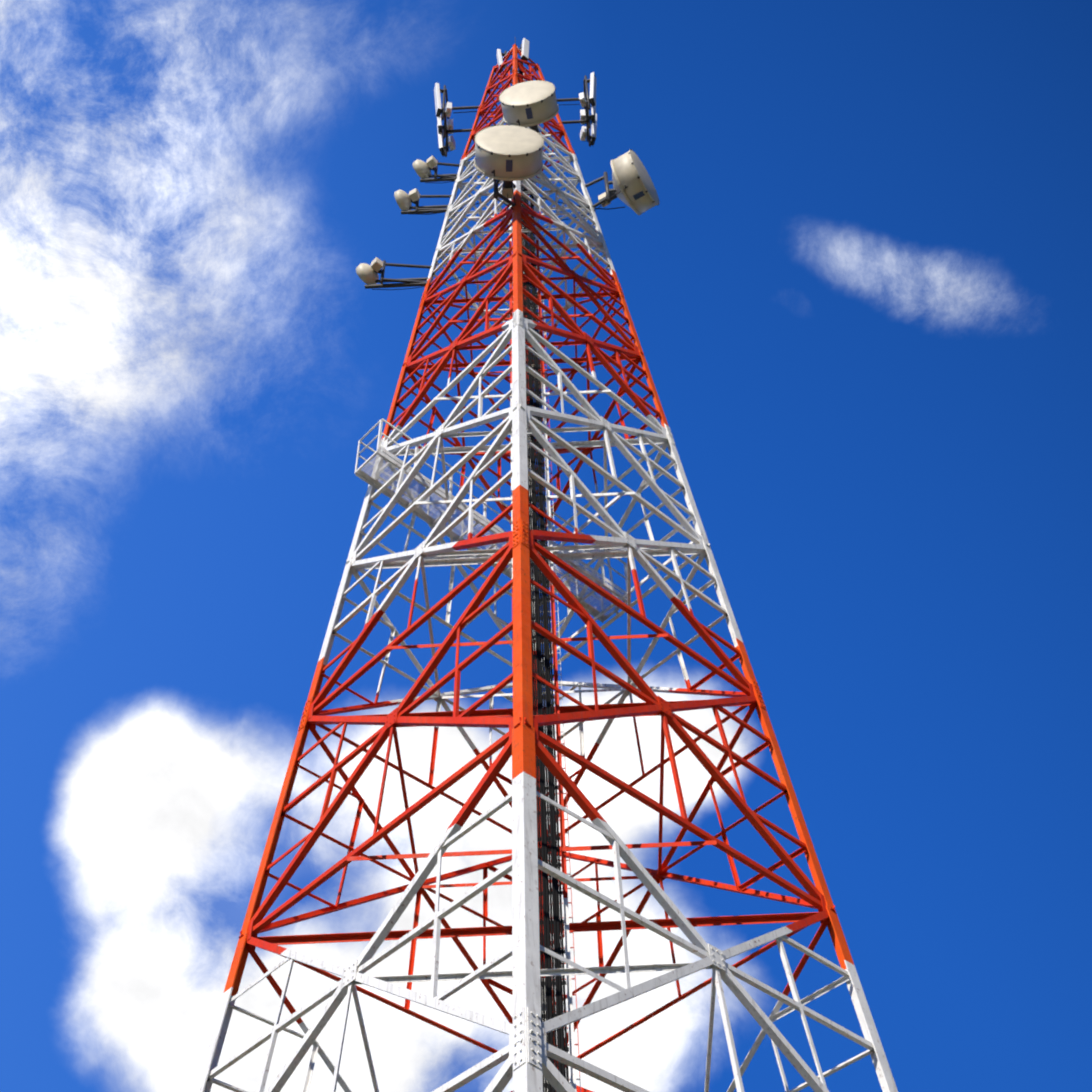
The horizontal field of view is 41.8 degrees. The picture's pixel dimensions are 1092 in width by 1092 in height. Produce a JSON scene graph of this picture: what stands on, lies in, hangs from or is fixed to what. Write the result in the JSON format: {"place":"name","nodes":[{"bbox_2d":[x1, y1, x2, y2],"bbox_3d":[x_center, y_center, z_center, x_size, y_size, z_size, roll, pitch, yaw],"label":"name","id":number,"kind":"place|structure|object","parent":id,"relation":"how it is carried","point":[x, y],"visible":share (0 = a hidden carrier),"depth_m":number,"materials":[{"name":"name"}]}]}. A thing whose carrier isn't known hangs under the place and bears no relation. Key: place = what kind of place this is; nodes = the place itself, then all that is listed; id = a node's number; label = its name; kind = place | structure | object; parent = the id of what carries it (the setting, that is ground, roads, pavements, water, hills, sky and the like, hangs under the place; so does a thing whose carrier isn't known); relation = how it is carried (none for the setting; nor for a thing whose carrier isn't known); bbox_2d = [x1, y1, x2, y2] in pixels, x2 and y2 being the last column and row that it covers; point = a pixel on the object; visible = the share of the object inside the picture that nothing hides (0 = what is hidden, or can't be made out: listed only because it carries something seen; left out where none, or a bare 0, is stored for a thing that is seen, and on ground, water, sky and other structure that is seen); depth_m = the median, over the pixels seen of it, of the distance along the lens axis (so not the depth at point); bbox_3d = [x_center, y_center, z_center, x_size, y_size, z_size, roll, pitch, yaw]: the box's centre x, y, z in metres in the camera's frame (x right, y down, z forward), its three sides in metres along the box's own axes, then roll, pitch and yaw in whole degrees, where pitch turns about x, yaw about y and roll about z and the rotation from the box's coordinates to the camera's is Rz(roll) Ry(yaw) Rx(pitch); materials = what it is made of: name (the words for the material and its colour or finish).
{"place":"outdoors","nodes":[
{"label":"outdoors","id":0,"kind":"place"},
{"bbox_2d":[0,0,1091,1091],"label":"sky","id":1,"kind":"structure","parent":0,"point":[857,288],"materials":[{"name":"blue"}]},
{"label":"ground","id":2,"kind":"structure","parent":0,"visible":0},
{"bbox_2d":[195,44,897,1091],"bbox_3d":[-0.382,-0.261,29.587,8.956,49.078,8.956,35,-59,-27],"label":"lattice tower","id":3,"kind":"structure","parent":2,"relation":"on","point":[527,1064],"depth_m":24.47,"materials":[{"name":"metal"}]},
{"bbox_2d":[356,38,659,387],"bbox_3d":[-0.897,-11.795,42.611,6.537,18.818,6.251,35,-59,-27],"label":"antennas","id":4,"kind":"object","parent":3,"relation":"attached to","point":[510,152],"visible":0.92,"depth_m":38.18,"materials":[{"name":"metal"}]},
{"bbox_2d":[354,419,693,652],"bbox_3d":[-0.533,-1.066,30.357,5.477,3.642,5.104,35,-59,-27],"label":"platforms","id":5,"kind":"object","parent":3,"relation":"attached to","point":[595,613],"visible":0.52,"depth_m":30.79,"materials":[{"name":"paint"}]},
{"bbox_2d":[347,66,716,1091],"bbox_3d":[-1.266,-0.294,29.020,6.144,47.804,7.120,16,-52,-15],"label":"antenna feeder cables","id":6,"kind":"object","parent":3,"relation":"attached to","point":[551,920],"visible":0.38,"depth_m":23.52,"materials":[{"name":"plastic"}]}
]}

